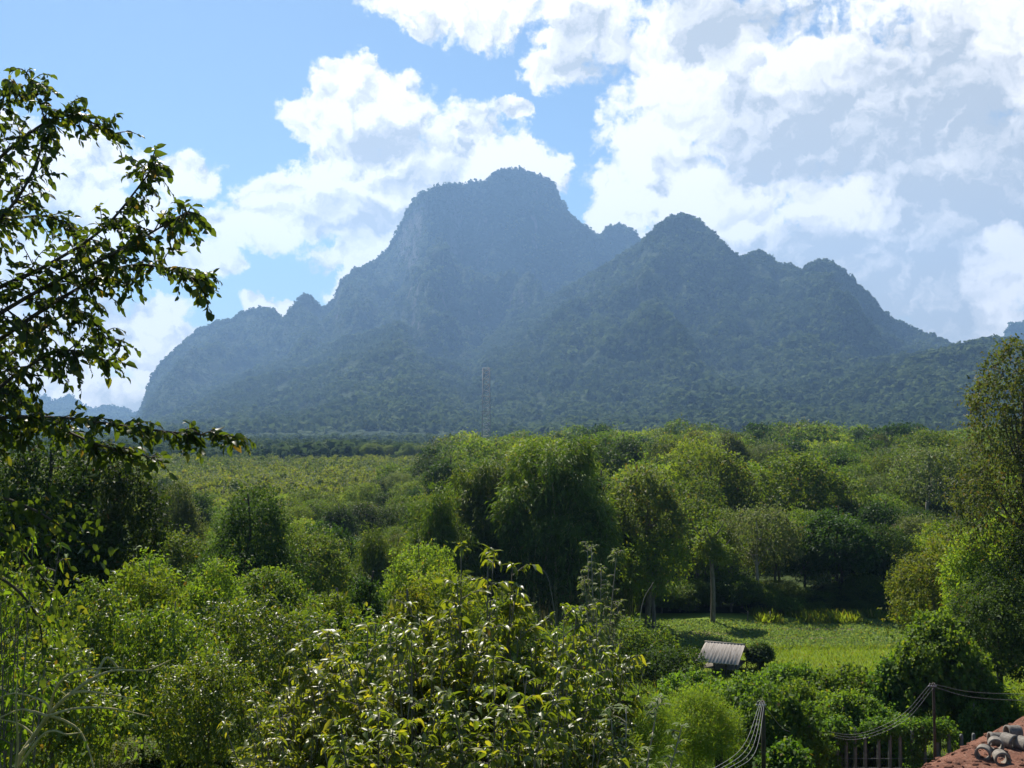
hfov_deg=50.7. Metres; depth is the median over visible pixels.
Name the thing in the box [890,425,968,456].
spreading tree
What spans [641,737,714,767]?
shrub
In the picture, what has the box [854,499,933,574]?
dark tree
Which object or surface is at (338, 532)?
tree
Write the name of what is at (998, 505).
pointed tree
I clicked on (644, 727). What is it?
shrub
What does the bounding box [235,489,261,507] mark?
broad tree
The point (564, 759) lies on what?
leaved shrub
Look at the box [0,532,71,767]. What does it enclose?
sapling
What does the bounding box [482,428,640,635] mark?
bamboo clump
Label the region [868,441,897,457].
pale tree
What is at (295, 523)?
bright tree
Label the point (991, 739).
concrete pipe
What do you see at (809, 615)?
field edge grass
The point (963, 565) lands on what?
creeper tree
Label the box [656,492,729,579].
green tree
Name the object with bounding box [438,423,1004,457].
back woodland
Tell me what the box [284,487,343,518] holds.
spreading tree
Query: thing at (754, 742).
cable
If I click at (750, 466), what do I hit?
bright tree
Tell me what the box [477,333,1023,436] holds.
mountain forest
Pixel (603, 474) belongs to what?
bright tree
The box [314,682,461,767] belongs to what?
leaved shrub
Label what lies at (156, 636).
orchard tree
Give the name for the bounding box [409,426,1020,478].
back woodland
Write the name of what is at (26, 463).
shade tree
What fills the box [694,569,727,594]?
edge shrub
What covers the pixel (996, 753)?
concrete pipe
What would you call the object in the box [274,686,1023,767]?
grass
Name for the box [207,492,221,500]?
plantation bush
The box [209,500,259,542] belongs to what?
broad tree
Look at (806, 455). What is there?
spreading tree
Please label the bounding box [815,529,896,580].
pointed tree
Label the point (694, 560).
broad tree
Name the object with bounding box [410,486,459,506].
bright tree
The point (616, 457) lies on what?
dark tree
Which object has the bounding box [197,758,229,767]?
undergrowth shrub
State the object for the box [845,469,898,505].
pale tree
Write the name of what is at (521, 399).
mountain forest
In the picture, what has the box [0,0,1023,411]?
sky
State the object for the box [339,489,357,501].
plantation bush
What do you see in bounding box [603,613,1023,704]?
field
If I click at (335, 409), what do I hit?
mountain forest
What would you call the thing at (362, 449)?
treeline tree
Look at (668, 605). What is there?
edge shrub
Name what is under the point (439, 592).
shrub
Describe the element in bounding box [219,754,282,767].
undergrowth shrub
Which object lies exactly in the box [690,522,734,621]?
lopped tree
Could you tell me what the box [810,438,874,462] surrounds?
spreading tree
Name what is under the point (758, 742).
cable
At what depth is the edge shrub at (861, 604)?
100.40 m
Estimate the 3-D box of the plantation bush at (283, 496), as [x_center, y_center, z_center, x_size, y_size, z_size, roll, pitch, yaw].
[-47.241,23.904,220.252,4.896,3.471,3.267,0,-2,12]
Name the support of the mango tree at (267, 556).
on the ground at (738, 609)
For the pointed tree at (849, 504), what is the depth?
133.16 m
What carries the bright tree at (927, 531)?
on the ground at (738, 609)
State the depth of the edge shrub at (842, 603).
100.47 m
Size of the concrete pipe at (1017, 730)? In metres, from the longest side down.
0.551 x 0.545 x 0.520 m
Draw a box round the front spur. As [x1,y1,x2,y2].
[190,330,476,436]
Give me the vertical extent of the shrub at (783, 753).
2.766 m
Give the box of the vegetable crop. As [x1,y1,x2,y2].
[620,618,980,649]
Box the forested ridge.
[658,350,1022,419]
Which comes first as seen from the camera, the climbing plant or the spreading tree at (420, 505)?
the climbing plant
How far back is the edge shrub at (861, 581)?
102.30 m
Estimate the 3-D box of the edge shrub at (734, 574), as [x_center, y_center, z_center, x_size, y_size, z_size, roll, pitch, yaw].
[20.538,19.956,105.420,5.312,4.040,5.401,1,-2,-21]
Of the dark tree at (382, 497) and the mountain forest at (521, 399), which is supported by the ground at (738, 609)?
the dark tree at (382, 497)
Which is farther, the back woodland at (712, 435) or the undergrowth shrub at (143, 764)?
the back woodland at (712, 435)
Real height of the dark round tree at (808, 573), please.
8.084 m
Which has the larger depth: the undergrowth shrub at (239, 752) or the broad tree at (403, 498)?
the broad tree at (403, 498)
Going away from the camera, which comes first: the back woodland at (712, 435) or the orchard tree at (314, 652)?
the orchard tree at (314, 652)
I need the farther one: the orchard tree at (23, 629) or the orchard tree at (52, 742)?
the orchard tree at (23, 629)
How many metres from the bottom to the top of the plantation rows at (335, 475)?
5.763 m
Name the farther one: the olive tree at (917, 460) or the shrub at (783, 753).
the olive tree at (917, 460)
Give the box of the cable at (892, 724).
[829,687,930,736]
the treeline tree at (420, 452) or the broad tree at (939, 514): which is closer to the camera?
the broad tree at (939, 514)
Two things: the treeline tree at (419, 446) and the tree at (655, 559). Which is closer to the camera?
the tree at (655, 559)
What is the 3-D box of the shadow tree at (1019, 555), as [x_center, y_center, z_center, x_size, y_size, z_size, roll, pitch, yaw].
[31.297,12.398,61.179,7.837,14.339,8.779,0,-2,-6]
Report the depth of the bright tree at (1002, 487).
149.62 m
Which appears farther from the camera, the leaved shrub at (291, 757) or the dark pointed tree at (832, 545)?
the dark pointed tree at (832, 545)
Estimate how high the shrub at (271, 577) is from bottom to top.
9.624 m
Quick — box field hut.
[695,641,748,676]
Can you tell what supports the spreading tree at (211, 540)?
on the ground at (738, 609)
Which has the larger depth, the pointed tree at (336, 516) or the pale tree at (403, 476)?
the pale tree at (403, 476)
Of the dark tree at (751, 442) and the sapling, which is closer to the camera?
the sapling
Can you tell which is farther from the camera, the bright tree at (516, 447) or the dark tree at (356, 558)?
the bright tree at (516, 447)
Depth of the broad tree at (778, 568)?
111.42 m
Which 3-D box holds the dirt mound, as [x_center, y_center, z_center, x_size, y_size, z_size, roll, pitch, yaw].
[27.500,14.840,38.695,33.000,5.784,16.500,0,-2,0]
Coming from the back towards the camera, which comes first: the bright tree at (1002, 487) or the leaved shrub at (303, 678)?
the bright tree at (1002, 487)
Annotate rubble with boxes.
[922,719,1023,767]
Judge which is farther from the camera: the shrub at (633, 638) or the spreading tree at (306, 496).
the spreading tree at (306, 496)
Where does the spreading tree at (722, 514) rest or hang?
on the ground at (738, 609)
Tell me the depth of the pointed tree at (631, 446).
192.43 m
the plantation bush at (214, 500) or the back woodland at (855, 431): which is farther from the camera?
the back woodland at (855, 431)
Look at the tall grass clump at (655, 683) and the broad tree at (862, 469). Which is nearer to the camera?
the tall grass clump at (655, 683)
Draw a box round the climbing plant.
[577,541,627,697]
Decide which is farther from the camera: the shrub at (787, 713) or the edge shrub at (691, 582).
the edge shrub at (691, 582)
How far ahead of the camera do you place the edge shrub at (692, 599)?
100.60 m
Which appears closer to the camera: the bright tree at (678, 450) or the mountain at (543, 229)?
the bright tree at (678, 450)
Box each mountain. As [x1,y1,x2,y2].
[0,395,136,430]
[144,169,638,419]
[472,223,939,414]
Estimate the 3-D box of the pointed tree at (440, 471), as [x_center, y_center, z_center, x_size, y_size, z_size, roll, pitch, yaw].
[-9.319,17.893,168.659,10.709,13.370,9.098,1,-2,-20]
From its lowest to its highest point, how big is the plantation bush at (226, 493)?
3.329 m
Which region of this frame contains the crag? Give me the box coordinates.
[1004,325,1023,339]
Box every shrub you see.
[0,646,169,767]
[12,722,83,765]
[12,759,77,767]
[84,735,164,767]
[93,725,137,758]
[95,542,201,730]
[116,732,216,767]
[169,719,281,765]
[178,555,254,675]
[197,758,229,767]
[201,733,236,767]
[217,666,345,767]
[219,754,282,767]
[231,560,329,730]
[235,622,441,767]
[307,585,361,718]
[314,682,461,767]
[315,621,525,767]
[345,571,388,685]
[370,578,446,710]
[372,538,465,664]
[387,541,567,761]
[401,557,486,686]
[423,655,582,767]
[454,588,548,685]
[473,603,619,767]
[499,697,641,767]
[524,621,622,685]
[537,602,651,767]
[578,612,686,684]
[593,693,690,767]
[599,676,691,767]
[601,722,654,767]
[613,640,708,695]
[625,579,666,612]
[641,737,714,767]
[643,581,687,612]
[651,661,746,737]
[655,593,703,610]
[655,675,753,767]
[664,586,701,612]
[675,579,719,610]
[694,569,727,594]
[697,593,729,610]
[698,568,740,606]
[706,572,764,611]
[712,672,839,767]
[713,667,784,758]
[730,659,820,700]
[751,735,815,767]
[755,583,790,609]
[757,578,814,608]
[771,592,809,611]
[780,673,831,705]
[801,685,881,767]
[803,598,836,610]
[807,583,843,593]
[807,660,871,698]
[820,594,856,609]
[838,596,884,611]
[843,570,895,610]
[843,692,921,766]
[858,580,902,607]
[894,582,931,607]
[941,676,1023,746]
[955,699,994,745]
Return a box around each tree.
[0,67,255,698]
[0,424,133,644]
[0,560,87,704]
[0,626,148,767]
[19,435,183,750]
[27,570,156,767]
[79,557,197,752]
[85,600,233,767]
[134,636,284,767]
[135,524,229,598]
[144,481,181,505]
[147,480,214,566]
[155,476,187,488]
[156,582,323,757]
[166,489,216,529]
[170,481,323,667]
[196,522,220,540]
[201,526,240,547]
[204,534,242,550]
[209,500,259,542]
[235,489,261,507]
[243,596,358,736]
[274,515,333,542]
[275,524,359,610]
[283,498,314,522]
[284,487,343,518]
[289,492,331,521]
[302,517,361,602]
[316,503,359,537]
[319,602,426,724]
[341,481,380,505]
[345,501,399,538]
[347,545,388,574]
[351,445,362,455]
[352,547,396,562]
[353,496,379,521]
[358,519,391,537]
[359,444,372,455]
[363,442,385,455]
[370,447,382,456]
[370,490,411,510]
[371,473,396,493]
[377,499,415,533]
[381,469,412,490]
[381,523,403,544]
[382,490,415,532]
[383,444,395,455]
[385,532,403,550]
[386,483,403,493]
[388,479,421,496]
[392,442,403,454]
[394,447,412,456]
[397,501,428,534]
[399,443,418,454]
[401,492,455,534]
[405,485,429,502]
[407,449,421,458]
[408,468,425,490]
[410,453,449,483]
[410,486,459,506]
[414,444,425,454]
[417,456,472,497]
[432,441,481,464]
[445,453,504,482]
[453,429,519,465]
[453,452,472,471]
[501,429,539,462]
[501,430,562,464]
[553,431,633,478]
[584,419,639,448]
[588,460,619,480]
[588,470,638,508]
[601,453,692,624]
[604,433,648,469]
[604,452,692,512]
[611,448,671,502]
[613,525,698,628]
[628,455,680,471]
[637,475,728,570]
[643,427,703,473]
[651,516,703,585]
[652,431,737,471]
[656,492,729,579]
[668,431,774,512]
[671,506,748,606]
[679,428,712,447]
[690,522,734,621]
[691,510,732,576]
[700,503,758,572]
[710,429,753,463]
[714,435,765,457]
[716,496,807,580]
[717,483,754,512]
[718,435,772,462]
[724,457,767,478]
[730,502,807,579]
[731,438,757,458]
[739,496,794,524]
[741,500,804,581]
[743,437,794,465]
[745,469,780,499]
[747,434,884,564]
[761,452,832,518]
[768,450,828,475]
[777,499,821,575]
[782,531,836,586]
[794,504,898,608]
[802,506,851,582]
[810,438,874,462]
[812,444,847,455]
[813,449,863,469]
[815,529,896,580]
[821,492,865,511]
[822,457,856,501]
[831,495,872,523]
[841,453,887,493]
[843,446,867,466]
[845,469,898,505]
[850,517,922,578]
[853,451,908,499]
[853,485,907,525]
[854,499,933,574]
[863,649,930,717]
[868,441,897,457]
[873,443,930,499]
[877,524,1003,648]
[880,452,940,512]
[882,436,986,520]
[884,499,930,525]
[887,601,999,756]
[889,509,947,555]
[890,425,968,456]
[892,528,953,576]
[899,444,929,502]
[899,506,936,560]
[905,459,993,519]
[913,514,982,551]
[916,506,953,521]
[923,441,961,459]
[925,509,999,534]
[933,507,1023,687]
[935,333,1023,562]
[936,515,1016,551]
[937,556,1023,693]
[941,459,1013,516]
[946,500,1016,521]
[951,440,983,461]
[964,441,1016,469]
[971,496,1020,513]
[978,472,1023,503]
[987,509,1023,597]
[988,434,1016,456]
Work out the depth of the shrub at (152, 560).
41.78 m
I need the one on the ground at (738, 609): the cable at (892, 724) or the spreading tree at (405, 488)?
the spreading tree at (405, 488)
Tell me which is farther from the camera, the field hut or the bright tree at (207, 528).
the bright tree at (207, 528)
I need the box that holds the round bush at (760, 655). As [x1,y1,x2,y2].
[744,641,776,667]
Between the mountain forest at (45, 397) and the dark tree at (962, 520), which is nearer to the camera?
the dark tree at (962, 520)
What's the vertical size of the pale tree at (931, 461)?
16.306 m
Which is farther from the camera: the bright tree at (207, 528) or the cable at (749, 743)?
the bright tree at (207, 528)
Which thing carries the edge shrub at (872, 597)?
on the ground at (738, 609)
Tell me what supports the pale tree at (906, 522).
on the ground at (738, 609)
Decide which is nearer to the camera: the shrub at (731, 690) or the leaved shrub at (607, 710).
the leaved shrub at (607, 710)
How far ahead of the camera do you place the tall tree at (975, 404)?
60.18 m
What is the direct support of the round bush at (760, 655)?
on the ground at (738, 609)
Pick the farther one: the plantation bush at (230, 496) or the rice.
the plantation bush at (230, 496)
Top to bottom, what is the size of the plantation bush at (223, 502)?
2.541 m
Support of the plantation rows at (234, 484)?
on the ground at (738, 609)
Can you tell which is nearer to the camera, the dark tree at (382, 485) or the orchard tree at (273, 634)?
the orchard tree at (273, 634)
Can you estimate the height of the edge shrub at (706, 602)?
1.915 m
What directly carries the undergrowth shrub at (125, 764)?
on the ground at (738, 609)
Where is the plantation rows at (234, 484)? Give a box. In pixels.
[0,452,415,495]
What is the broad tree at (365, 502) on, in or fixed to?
on the ground at (738, 609)
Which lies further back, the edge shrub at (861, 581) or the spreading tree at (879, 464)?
the spreading tree at (879, 464)
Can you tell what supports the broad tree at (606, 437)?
on the ground at (738, 609)
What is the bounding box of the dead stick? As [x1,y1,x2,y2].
[543,570,555,623]
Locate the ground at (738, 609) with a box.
[2,459,961,767]
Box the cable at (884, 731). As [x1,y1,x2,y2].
[836,691,930,739]
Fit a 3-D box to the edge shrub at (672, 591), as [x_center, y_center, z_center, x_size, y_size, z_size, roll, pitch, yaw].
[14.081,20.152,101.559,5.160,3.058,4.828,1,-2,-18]
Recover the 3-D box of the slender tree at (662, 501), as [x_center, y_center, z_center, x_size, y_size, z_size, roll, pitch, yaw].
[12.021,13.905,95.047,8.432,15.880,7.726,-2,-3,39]
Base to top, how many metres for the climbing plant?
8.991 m
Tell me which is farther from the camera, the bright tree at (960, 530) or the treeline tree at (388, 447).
the treeline tree at (388, 447)
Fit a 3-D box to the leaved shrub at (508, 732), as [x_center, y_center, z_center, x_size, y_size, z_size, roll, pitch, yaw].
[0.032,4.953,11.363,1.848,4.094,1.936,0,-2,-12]
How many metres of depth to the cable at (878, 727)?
45.55 m
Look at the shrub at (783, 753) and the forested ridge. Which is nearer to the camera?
the shrub at (783, 753)
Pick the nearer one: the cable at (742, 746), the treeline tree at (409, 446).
the cable at (742, 746)
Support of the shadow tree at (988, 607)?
on the ground at (738, 609)
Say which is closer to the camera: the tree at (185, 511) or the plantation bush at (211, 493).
the tree at (185, 511)
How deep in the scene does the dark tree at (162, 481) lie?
201.70 m
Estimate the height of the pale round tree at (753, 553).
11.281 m
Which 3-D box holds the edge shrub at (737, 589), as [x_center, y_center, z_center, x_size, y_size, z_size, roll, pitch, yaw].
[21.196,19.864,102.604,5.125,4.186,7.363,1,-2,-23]
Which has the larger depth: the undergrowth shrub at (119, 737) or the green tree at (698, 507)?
the green tree at (698, 507)
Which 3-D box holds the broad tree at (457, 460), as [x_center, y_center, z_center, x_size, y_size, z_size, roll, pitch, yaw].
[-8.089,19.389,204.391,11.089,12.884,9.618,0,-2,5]
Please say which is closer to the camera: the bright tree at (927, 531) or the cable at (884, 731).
the cable at (884, 731)
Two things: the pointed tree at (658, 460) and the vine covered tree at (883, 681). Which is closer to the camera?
the vine covered tree at (883, 681)
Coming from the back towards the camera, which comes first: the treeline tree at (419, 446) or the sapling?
the treeline tree at (419, 446)
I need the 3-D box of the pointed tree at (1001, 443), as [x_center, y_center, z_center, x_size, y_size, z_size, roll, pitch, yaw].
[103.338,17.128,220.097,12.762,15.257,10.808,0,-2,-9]
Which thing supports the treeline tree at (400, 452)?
on the ground at (738, 609)
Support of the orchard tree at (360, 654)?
on the ground at (738, 609)
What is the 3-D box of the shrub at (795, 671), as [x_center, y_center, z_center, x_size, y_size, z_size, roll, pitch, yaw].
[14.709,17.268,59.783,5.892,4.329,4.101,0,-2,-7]
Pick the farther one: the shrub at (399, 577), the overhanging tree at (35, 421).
the shrub at (399, 577)
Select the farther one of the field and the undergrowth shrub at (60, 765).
the field
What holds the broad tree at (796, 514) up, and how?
on the ground at (738, 609)
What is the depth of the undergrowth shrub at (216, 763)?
36.24 m
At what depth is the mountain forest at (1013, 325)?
5245.41 m
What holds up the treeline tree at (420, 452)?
on the ground at (738, 609)
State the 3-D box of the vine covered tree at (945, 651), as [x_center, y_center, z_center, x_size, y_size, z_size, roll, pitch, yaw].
[20.886,14.939,53.619,5.947,8.085,6.241,2,-3,-38]
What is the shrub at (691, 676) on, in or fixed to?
on the ground at (738, 609)
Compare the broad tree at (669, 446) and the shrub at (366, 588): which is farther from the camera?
the broad tree at (669, 446)
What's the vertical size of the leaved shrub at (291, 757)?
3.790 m
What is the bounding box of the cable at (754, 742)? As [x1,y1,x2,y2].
[729,703,762,767]
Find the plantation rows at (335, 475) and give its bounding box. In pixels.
[0,453,420,501]
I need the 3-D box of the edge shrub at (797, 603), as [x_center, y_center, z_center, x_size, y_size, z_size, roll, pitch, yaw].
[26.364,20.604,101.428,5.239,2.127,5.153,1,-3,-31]
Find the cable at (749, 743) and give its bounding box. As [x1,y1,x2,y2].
[722,705,760,767]
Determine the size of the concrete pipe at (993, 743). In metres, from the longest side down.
0.551 x 0.545 x 0.520 m
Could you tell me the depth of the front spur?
2398.22 m
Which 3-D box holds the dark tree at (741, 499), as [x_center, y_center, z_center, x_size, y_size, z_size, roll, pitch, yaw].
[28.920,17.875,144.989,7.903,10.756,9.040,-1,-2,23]
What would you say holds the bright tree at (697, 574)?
on the ground at (738, 609)
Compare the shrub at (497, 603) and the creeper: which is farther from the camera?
the creeper
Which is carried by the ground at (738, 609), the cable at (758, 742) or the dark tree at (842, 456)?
the dark tree at (842, 456)
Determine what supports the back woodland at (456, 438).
on the ground at (738, 609)
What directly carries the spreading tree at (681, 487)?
on the ground at (738, 609)
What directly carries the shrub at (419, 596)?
on the ground at (738, 609)
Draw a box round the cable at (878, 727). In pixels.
[828,684,929,734]
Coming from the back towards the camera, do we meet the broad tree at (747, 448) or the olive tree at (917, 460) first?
the broad tree at (747, 448)
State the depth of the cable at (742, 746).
27.30 m
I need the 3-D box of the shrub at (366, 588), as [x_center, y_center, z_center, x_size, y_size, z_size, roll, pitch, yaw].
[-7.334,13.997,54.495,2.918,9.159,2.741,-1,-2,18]
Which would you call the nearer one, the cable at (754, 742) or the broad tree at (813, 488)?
the cable at (754, 742)
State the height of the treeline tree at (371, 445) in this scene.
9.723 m
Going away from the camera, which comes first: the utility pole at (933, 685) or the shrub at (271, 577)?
the utility pole at (933, 685)
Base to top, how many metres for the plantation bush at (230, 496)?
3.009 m
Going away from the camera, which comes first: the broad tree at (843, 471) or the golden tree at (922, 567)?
the golden tree at (922, 567)
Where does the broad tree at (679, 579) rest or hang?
on the ground at (738, 609)
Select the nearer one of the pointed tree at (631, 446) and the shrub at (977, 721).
the shrub at (977, 721)
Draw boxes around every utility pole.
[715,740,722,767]
[756,700,765,767]
[928,682,936,759]
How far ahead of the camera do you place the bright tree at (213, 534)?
124.58 m
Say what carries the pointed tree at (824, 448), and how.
on the ground at (738, 609)
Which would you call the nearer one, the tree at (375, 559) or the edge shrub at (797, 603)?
the tree at (375, 559)
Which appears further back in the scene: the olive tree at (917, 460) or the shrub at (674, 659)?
the olive tree at (917, 460)
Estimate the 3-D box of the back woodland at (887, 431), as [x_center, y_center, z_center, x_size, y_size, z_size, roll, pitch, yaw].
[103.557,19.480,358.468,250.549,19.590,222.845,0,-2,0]
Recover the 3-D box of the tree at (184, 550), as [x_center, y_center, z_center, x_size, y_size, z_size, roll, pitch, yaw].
[-20.347,14.252,65.762,6.404,11.488,6.810,-1,-3,29]
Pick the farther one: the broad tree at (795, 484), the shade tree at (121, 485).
the broad tree at (795, 484)
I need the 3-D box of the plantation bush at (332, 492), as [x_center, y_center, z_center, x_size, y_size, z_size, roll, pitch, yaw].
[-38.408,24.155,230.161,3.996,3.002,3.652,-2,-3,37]
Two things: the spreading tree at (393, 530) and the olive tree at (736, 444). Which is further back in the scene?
the olive tree at (736, 444)
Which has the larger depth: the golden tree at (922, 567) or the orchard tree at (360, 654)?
the golden tree at (922, 567)
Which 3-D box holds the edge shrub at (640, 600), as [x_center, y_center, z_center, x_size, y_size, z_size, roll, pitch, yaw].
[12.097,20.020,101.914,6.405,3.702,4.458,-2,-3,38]
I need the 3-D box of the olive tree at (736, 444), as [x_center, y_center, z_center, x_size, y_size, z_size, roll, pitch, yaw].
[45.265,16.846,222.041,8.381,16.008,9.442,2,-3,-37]
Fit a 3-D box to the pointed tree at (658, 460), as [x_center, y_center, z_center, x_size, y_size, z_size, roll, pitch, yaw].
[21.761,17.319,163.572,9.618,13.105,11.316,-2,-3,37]
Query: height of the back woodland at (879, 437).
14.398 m
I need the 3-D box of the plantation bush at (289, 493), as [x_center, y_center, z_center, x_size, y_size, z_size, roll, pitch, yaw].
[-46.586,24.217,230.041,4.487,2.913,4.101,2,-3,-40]
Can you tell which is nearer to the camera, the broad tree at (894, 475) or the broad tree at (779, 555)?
the broad tree at (779, 555)
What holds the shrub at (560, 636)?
on the ground at (738, 609)
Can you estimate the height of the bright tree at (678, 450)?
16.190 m
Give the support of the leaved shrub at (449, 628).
on the ground at (738, 609)
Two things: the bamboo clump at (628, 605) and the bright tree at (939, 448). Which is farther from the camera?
the bright tree at (939, 448)
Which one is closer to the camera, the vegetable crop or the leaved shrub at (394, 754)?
the leaved shrub at (394, 754)
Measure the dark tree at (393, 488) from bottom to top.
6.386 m
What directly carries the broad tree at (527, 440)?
on the ground at (738, 609)
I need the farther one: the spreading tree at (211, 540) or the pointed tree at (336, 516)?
the pointed tree at (336, 516)
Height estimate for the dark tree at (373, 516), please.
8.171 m
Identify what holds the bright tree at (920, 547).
on the ground at (738, 609)
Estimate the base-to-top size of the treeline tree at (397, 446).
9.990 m
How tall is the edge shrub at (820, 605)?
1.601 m
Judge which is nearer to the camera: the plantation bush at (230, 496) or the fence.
the fence
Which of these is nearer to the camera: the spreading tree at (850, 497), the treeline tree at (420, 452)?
the spreading tree at (850, 497)
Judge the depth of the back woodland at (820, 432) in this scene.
319.61 m
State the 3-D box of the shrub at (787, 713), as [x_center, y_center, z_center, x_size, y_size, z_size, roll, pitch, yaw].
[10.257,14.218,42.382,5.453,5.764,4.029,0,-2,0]
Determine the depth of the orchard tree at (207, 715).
21.06 m
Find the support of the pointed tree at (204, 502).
on the ground at (738, 609)
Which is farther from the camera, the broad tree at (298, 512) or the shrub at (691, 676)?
the broad tree at (298, 512)
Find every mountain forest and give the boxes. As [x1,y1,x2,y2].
[3,388,139,427]
[69,319,541,435]
[78,165,641,431]
[463,212,952,423]
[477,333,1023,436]
[1003,320,1023,336]
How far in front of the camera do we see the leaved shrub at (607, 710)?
12.38 m
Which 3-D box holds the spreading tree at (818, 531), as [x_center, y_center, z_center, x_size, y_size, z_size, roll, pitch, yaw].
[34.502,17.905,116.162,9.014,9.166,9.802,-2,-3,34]
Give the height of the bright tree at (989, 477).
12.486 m
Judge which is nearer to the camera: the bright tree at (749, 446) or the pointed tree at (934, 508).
the pointed tree at (934, 508)
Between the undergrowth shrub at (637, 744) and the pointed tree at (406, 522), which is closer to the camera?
the undergrowth shrub at (637, 744)
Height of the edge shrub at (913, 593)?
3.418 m
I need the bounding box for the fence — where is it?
[835,727,974,767]
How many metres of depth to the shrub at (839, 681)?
55.30 m
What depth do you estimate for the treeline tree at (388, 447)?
549.07 m
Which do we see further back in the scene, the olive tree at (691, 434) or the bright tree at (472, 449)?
the olive tree at (691, 434)
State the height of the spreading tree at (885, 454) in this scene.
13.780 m
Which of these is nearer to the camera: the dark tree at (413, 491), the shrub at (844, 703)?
the shrub at (844, 703)
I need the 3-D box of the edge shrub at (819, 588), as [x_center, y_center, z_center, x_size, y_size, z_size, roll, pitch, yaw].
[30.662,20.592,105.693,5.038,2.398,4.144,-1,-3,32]
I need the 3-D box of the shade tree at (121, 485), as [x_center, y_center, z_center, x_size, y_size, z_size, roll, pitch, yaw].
[-17.814,9.464,46.439,6.805,14.556,6.944,0,-2,-7]
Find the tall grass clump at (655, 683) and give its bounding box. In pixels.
[632,665,676,699]
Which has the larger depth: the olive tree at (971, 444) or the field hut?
the olive tree at (971, 444)
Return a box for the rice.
[657,643,1023,701]
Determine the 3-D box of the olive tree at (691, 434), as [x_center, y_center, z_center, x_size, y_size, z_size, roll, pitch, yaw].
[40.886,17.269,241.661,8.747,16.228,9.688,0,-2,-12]
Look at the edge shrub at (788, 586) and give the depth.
101.44 m
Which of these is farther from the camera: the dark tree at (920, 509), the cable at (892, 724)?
the dark tree at (920, 509)
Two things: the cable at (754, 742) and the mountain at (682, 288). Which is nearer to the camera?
the cable at (754, 742)
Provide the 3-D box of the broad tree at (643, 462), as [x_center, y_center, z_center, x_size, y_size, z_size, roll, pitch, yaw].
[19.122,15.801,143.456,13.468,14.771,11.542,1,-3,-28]
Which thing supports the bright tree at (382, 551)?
on the ground at (738, 609)
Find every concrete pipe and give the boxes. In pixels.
[974,744,991,759]
[987,732,1002,745]
[987,736,1003,750]
[992,749,1011,764]
[1000,732,1016,748]
[1003,725,1022,735]
[1014,735,1023,750]
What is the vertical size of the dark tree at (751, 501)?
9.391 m
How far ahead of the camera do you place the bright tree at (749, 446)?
245.30 m
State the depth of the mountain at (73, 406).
6050.62 m
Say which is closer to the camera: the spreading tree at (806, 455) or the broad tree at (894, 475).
the broad tree at (894, 475)
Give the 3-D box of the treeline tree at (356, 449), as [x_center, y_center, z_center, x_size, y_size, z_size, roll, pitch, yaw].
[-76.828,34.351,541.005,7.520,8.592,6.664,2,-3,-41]
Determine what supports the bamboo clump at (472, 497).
on the ground at (738, 609)
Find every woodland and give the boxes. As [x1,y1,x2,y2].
[0,429,955,460]
[374,419,1008,485]
[402,412,998,484]
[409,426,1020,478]
[415,416,1021,479]
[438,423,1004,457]
[449,423,945,449]
[497,420,979,456]
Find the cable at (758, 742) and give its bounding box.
[736,702,764,767]
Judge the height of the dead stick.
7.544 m
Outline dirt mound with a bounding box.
[921,716,1023,767]
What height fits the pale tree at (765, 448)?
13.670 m
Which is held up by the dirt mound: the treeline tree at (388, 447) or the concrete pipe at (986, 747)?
the concrete pipe at (986, 747)
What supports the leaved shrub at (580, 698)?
on the ground at (738, 609)
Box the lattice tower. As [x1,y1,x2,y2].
[481,368,490,437]
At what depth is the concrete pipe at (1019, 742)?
39.69 m
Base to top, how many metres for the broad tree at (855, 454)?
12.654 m
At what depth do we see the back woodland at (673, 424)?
385.30 m
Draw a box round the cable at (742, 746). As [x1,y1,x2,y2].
[715,703,759,767]
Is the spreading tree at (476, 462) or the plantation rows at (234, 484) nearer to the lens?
the spreading tree at (476, 462)
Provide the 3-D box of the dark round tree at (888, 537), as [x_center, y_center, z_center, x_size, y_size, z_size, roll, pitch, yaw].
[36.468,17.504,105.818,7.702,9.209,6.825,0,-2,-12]
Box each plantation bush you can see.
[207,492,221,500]
[210,497,221,506]
[214,498,229,507]
[222,490,239,497]
[225,494,236,504]
[274,494,287,505]
[285,492,298,498]
[324,491,339,498]
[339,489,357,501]
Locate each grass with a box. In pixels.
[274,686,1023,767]
[741,599,925,623]
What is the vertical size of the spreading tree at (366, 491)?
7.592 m
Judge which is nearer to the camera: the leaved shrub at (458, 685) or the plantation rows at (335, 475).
the leaved shrub at (458, 685)
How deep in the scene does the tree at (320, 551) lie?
72.53 m
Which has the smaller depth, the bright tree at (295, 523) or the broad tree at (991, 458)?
the bright tree at (295, 523)
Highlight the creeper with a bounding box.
[797,713,961,767]
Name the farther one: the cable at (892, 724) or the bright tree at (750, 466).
the bright tree at (750, 466)
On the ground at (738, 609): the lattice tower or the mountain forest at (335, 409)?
the lattice tower
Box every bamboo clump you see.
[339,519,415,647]
[396,477,493,611]
[440,454,537,621]
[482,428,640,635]
[590,478,644,620]
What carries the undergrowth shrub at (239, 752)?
on the ground at (738, 609)
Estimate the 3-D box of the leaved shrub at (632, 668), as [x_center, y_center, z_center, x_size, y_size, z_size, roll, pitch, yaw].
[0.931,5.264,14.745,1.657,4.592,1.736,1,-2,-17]

